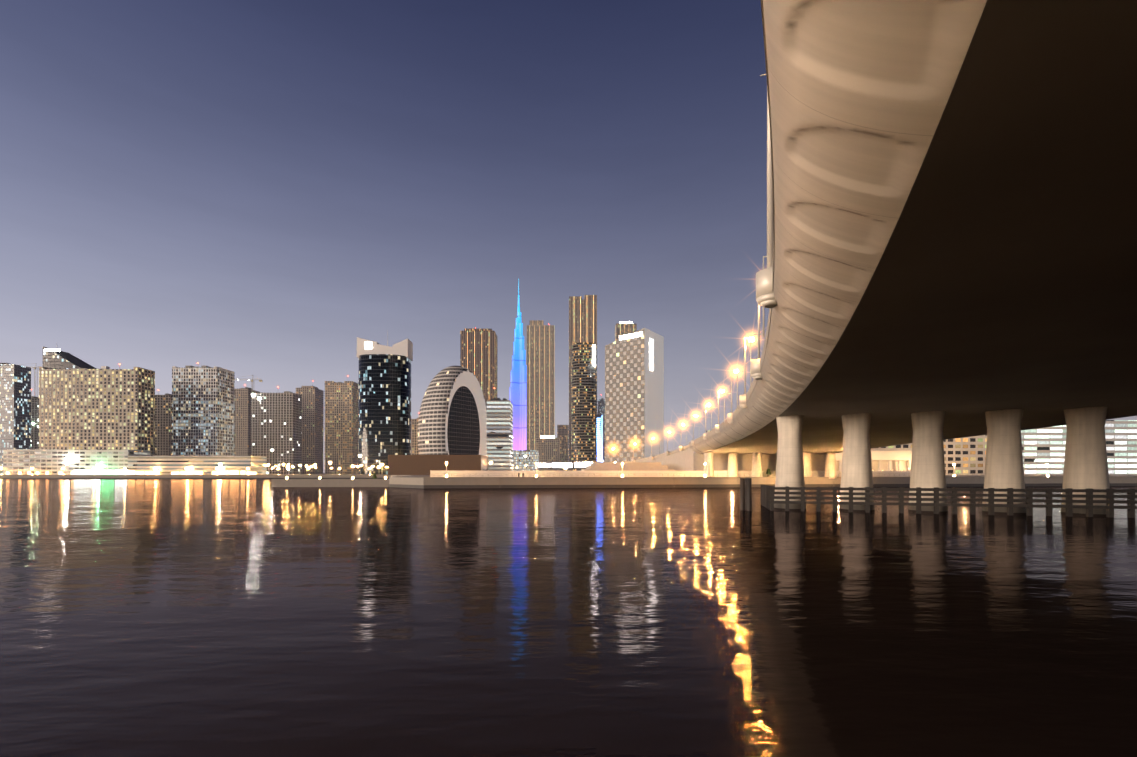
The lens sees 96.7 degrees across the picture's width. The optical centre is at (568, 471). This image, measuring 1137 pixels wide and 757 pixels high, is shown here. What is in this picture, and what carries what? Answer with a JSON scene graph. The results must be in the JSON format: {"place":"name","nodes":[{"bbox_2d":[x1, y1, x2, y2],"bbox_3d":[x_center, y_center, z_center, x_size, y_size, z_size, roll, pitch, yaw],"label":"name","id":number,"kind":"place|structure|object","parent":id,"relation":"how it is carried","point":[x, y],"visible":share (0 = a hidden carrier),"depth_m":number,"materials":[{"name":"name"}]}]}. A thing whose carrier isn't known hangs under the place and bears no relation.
{"place":"outdoors","nodes":[
{"label":"outdoors","id":0,"kind":"place"},
{"bbox_2d":[43,347,95,368],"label":"wedge tower","id":1,"kind":"structure","parent":0,"point":[55,358],"depth_m":565.53,"materials":[{"name":"grey"}]},
{"bbox_2d":[258,398,259,444],"bbox_3d":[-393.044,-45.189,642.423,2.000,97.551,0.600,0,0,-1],"label":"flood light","id":2,"kind":"object","parent":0,"point":[259,421],"visible":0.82,"depth_m":642.59,"materials":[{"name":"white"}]},
{"bbox_2d":[0,464,547,468],"bbox_3d":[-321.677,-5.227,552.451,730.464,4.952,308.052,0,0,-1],"label":"street lamp heads","id":3,"kind":"object","parent":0,"point":[315,467],"visible":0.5,"depth_m":487.79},
{"bbox_2d":[0,363,603,418],"bbox_3d":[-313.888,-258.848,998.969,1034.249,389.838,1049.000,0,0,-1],"label":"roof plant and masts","id":4,"kind":"object","parent":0,"point":[211,367],"visible":0.27,"depth_m":565.66,"materials":[{"name":"grey"}]},
{"bbox_2d":[357,337,412,474],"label":"dark glass tower","id":5,"kind":"structure","parent":0,"point":[384,401],"depth_m":518.41,"materials":[{"name":"dark glass"},{"name":"lit window glass"},{"name":"white-painted metal"}]},
{"bbox_2d":[538,462,592,466],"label":"lit billboards","id":6,"kind":"object","parent":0,"point":[580,464],"visible":0.79,"depth_m":520.07,"materials":[{"name":"white"}]},
{"bbox_2d":[0,479,1136,756],"bbox_3d":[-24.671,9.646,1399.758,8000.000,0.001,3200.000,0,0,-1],"label":"water","id":7,"kind":"structure","parent":0,"point":[200,617],"depth_m":17.02,"materials":[{"name":"black liquid"}]},
{"bbox_2d":[0,473,1136,488],"bbox_3d":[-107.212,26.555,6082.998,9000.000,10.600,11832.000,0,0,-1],"label":"quay wall","id":8,"kind":"structure","parent":0,"point":[407,481],"depth_m":181.10,"materials":[{"name":"concrete"}]},
{"bbox_2d":[0,364,30,473],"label":"building","id":9,"kind":"structure","parent":8,"relation":"on","point":[15,406],"depth_m":687.73,"materials":[{"name":"grey"}]},
{"bbox_2d":[19,363,37,396],"bbox_3d":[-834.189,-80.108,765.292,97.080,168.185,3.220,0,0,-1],"label":"skyscraper","id":10,"kind":"structure","parent":8,"relation":"on","point":[34,379],"depth_m":765.77,"materials":[{"name":"beige paint"}]},
{"bbox_2d":[31,398,38,448],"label":"high-rise building","id":11,"kind":"structure","parent":8,"relation":"on","point":[35,411],"depth_m":746.47,"materials":[{"name":"grey"}]},
{"bbox_2d":[3,449,149,474],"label":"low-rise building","id":12,"kind":"structure","parent":8,"relation":"on","point":[40,461],"depth_m":461.99,"materials":[{"name":"grey"}]},
{"bbox_2d":[39,366,154,455],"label":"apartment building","id":13,"kind":"structure","parent":12,"relation":"on","point":[105,407],"depth_m":511.88,"materials":[{"name":"grey concrete"}]},
{"bbox_2d":[74,470,126,473],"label":"white shop fronts","id":14,"kind":"object","parent":8,"relation":"on","point":[92,472],"visible":1,"depth_m":460.41,"materials":[{"name":"white glass"}]},
{"bbox_2d":[101,471,113,473],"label":"green shop fronts","id":15,"kind":"object","parent":8,"relation":"on","point":[107,472],"visible":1,"depth_m":460.67,"materials":[{"name":"white"}]},
{"bbox_2d":[6,471,255,473],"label":"shop fronts","id":16,"kind":"object","parent":8,"relation":"on","point":[196,472],"visible":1,"depth_m":461.92,"materials":[{"name":"white"}]},
{"bbox_2d":[155,395,171,455],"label":"beige apartment building","id":17,"kind":"structure","parent":8,"relation":"on","point":[163,425],"depth_m":631.37,"materials":[{"name":"grey concrete"}]},
{"bbox_2d":[128,456,266,474],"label":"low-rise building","id":18,"kind":"structure","parent":8,"relation":"on","point":[168,465],"depth_m":464.09,"materials":[{"name":"grey concrete"}]},
{"bbox_2d":[172,366,234,455],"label":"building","id":19,"kind":"structure","parent":18,"relation":"on","point":[202,411],"depth_m":553.25,"materials":[{"name":"grey"}]},
{"bbox_2d":[234,389,259,455],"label":"beige apartment building","id":20,"kind":"structure","parent":8,"relation":"on","point":[242,422],"depth_m":751.81,"materials":[{"name":"grey concrete"}]},
{"bbox_2d":[236,375,261,392],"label":"tower crane","id":21,"kind":"object","parent":8,"relation":"on","point":[252,384],"visible":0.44,"depth_m":672.40,"materials":[{"name":"beige paint"}]},
{"bbox_2d":[251,393,301,473],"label":"building","id":22,"kind":"structure","parent":8,"relation":"on","point":[281,425],"depth_m":643.75,"materials":[{"name":"grey"}]},
{"bbox_2d":[296,386,323,473],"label":"beige apartment building","id":23,"kind":"structure","parent":8,"relation":"on","point":[312,421],"depth_m":813.13,"materials":[{"name":"grey concrete"}]},
{"bbox_2d":[271,479,388,486],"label":"landing stage","id":24,"kind":"object","parent":8,"relation":"on","point":[329,482],"visible":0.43,"depth_m":184.48,"materials":[{"name":"concrete"}]},
{"bbox_2d":[325,381,357,473],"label":"beige apartment building","id":25,"kind":"structure","parent":8,"relation":"on","point":[341,426],"depth_m":714.66,"materials":[{"name":"grey concrete"}]},
{"bbox_2d":[411,419,418,454],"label":"building","id":26,"kind":"structure","parent":8,"relation":"on","point":[414,440],"depth_m":636.82,"materials":[{"name":"grey concrete"}]},
{"bbox_2d":[388,455,487,474],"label":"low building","id":27,"kind":"structure","parent":8,"relation":"on","point":[411,464],"depth_m":398.19,"materials":[{"name":"brown concrete"}]},
{"bbox_2d":[417,366,486,455],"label":"arched building","id":28,"kind":"structure","parent":27,"relation":"on","point":[452,419],"depth_m":439.52,"materials":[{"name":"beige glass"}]},
{"bbox_2d":[460,328,496,410],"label":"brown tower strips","id":29,"kind":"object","parent":8,"relation":"on","point":[478,353],"visible":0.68,"depth_m":898.08,"materials":[{"name":"grey"}]},
{"bbox_2d":[487,400,512,470],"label":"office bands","id":30,"kind":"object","parent":8,"relation":"on","point":[500,434],"visible":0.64,"depth_m":469.06,"materials":[{"name":"grey concrete"}]},
{"bbox_2d":[510,281,526,449],"bbox_3d":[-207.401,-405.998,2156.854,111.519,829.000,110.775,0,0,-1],"label":"skyscraper","id":31,"kind":"structure","parent":8,"relation":"on","point":[518,393],"depth_m":2131.39,"materials":[{"name":"blue glass"}]},
{"bbox_2d":[0,462,1048,478],"bbox_3d":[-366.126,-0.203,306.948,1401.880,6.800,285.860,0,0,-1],"label":"embankment","id":32,"kind":"structure","parent":8,"relation":"on","point":[447,475],"depth_m":196.53,"materials":[{"name":"beige concrete"}]},
{"bbox_2d":[513,450,538,470],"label":"lit office","id":33,"kind":"structure","parent":8,"relation":"on","point":[532,458],"depth_m":699.12,"materials":[{"name":"grey"}]},
{"bbox_2d":[32,462,1048,474],"bbox_3d":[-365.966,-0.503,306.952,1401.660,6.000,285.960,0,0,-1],"label":"promenade lamp posts","id":34,"kind":"object","parent":8,"relation":"on","point":[536,470],"visible":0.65,"depth_m":191.78,"materials":[{"name":"beige paint"}]},
{"bbox_2d":[527,320,554,449],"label":"skyscraper","id":35,"kind":"structure","parent":8,"relation":"on","point":[540,378],"depth_m":1299.71,"materials":[{"name":"grey"}]},
{"bbox_2d":[536,436,559,470],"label":"beige hotel","id":36,"kind":"object","parent":8,"relation":"on","point":[548,448],"visible":0.79,"depth_m":799.68,"materials":[{"name":"grey concrete"}]},
{"bbox_2d":[557,425,568,470],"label":"building","id":37,"kind":"structure","parent":8,"relation":"on","point":[563,433],"depth_m":1000.17,"materials":[{"name":"grey concrete"}]},
{"bbox_2d":[372,469,770,478],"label":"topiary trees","id":38,"kind":"object","parent":8,"relation":"on","point":[374,476],"visible":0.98,"depth_m":188.86,"materials":[{"name":"green plant"}]},
{"bbox_2d":[569,295,596,470],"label":"skyscraper","id":39,"kind":"structure","parent":8,"relation":"on","point":[582,320],"depth_m":1001.55,"materials":[{"name":"brown"}]},
{"bbox_2d":[597,399,604,461],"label":"skyscraper","id":40,"kind":"structure","parent":8,"relation":"on","point":[601,403],"depth_m":1402.38,"materials":[{"name":"grey"}]},
{"bbox_2d":[615,322,636,340],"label":"tower","id":41,"kind":"structure","parent":8,"relation":"on","point":[623,328],"depth_m":1504.63,"materials":[{"name":"grey"}]},
{"bbox_2d":[582,462,674,470],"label":"terraced embankment","id":42,"kind":"structure","parent":8,"relation":"on","point":[627,466],"depth_m":219.55,"materials":[{"name":"concrete"}]},
{"bbox_2d":[605,328,663,461],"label":"skyscraper","id":43,"kind":"structure","parent":42,"relation":"on","point":[634,392],"depth_m":412.48,"materials":[{"name":"grey"}]},
{"bbox_2d":[430,470,910,476],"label":"promenade hoarding","id":44,"kind":"object","parent":8,"relation":"on","point":[545,473],"visible":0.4,"depth_m":183.82,"materials":[{"name":"white"}]},
{"bbox_2d":[626,445,825,470],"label":"bridge approach ramp","id":45,"kind":"structure","parent":8,"relation":"on","point":[687,459],"depth_m":198.65,"materials":[{"name":"concrete"}]},
{"bbox_2d":[704,452,836,478],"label":"bridge pillars","id":46,"kind":"structure","parent":8,"relation":"on","point":[830,464],"depth_m":185.95,"materials":[{"name":"concrete"}]},
{"bbox_2d":[423,476,1136,484],"bbox_3d":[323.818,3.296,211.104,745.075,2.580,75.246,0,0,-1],"label":"quay coping","id":47,"kind":"object","parent":8,"relation":"on","point":[1036,480],"visible":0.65,"depth_m":170.41,"materials":[{"name":"concrete"}]},
{"bbox_2d":[427,474,1119,486],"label":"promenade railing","id":48,"kind":"object","parent":47,"relation":"on","point":[706,476],"visible":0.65,"depth_m":177.92,"materials":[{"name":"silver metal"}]},
{"bbox_2d":[871,435,986,474],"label":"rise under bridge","id":49,"kind":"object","parent":8,"relation":"on","point":[966,455],"depth_m":334.69,"materials":[{"name":"grey concrete"}]},
{"bbox_2d":[1021,420,1136,474],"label":"office under bridge","id":50,"kind":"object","parent":8,"relation":"on","point":[1042,448],"visible":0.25,"depth_m":346.06,"materials":[{"name":"grey concrete"}]},
{"bbox_2d":[0,0,1136,472],"label":"sky","id":51,"kind":"structure","parent":0,"point":[259,189],"materials":[{"name":"blue"}]},
{"bbox_2d":[571,343,596,470],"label":"skyscraper","id":52,"kind":"structure","parent":0,"point":[583,404],"depth_m":641.54,"materials":[{"name":"grey"}]},
{"bbox_2d":[597,405,602,461],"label":"high-rise building","id":53,"kind":"structure","parent":0,"point":[599,459],"depth_m":901.96,"materials":[{"name":"grey"}]},
{"bbox_2d":[597,418,602,456],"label":"blue tower lights","id":54,"kind":"object","parent":53,"relation":"attached to","point":[599,440],"visible":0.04,"depth_m":901.30,"materials":[{"name":"blue"}]},
{"bbox_2d":[835,451,911,470],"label":"colonnade building","id":55,"kind":"structure","parent":0,"point":[891,460],"depth_m":265.17,"materials":[{"name":"beige"}]},
{"bbox_3d":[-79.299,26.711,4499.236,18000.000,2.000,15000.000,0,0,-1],"label":"ground","id":56,"kind":"structure","parent":0,"visible":0},
{"bbox_2d":[740,478,1136,517],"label":"pier fender","id":57,"kind":"object","parent":56,"relation":"on","point":[768,497],"visible":0.46,"depth_m":62.54,"materials":[{"name":"brown wood"}]},
{"bbox_2d":[774,406,1109,513],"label":"bridge pillars","id":58,"kind":"structure","parent":56,"relation":"on","point":[1085,463],"depth_m":67.67,"materials":[{"name":"concrete"}]},
{"bbox_2d":[701,0,1136,453],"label":"bridge deck","id":59,"kind":"structure","parent":58,"relation":"on","point":[1004,276],"depth_m":19.45,"materials":[{"name":"brown concrete"}]},
{"bbox_2d":[620,405,738,461],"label":"bridge handrail","id":60,"kind":"object","parent":59,"relation":"on","point":[699,436],"visible":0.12,"depth_m":173.58,"materials":[{"name":"grey metal"}]},
{"bbox_2d":[612,74,776,461],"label":"street lights","id":61,"kind":"object","parent":59,"relation":"on","point":[765,297],"visible":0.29,"depth_m":32.57},
{"bbox_2d":[653,338,753,438],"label":"street lights","id":62,"kind":"object","parent":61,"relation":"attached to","point":[752,339],"depth_m":109.77},
{"bbox_2d":[689,0,986,453],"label":"bridge","id":63,"kind":"structure","parent":59,"relation":"attached to","point":[859,92],"depth_m":14.47,"materials":[{"name":"beige concrete"}]}
]}

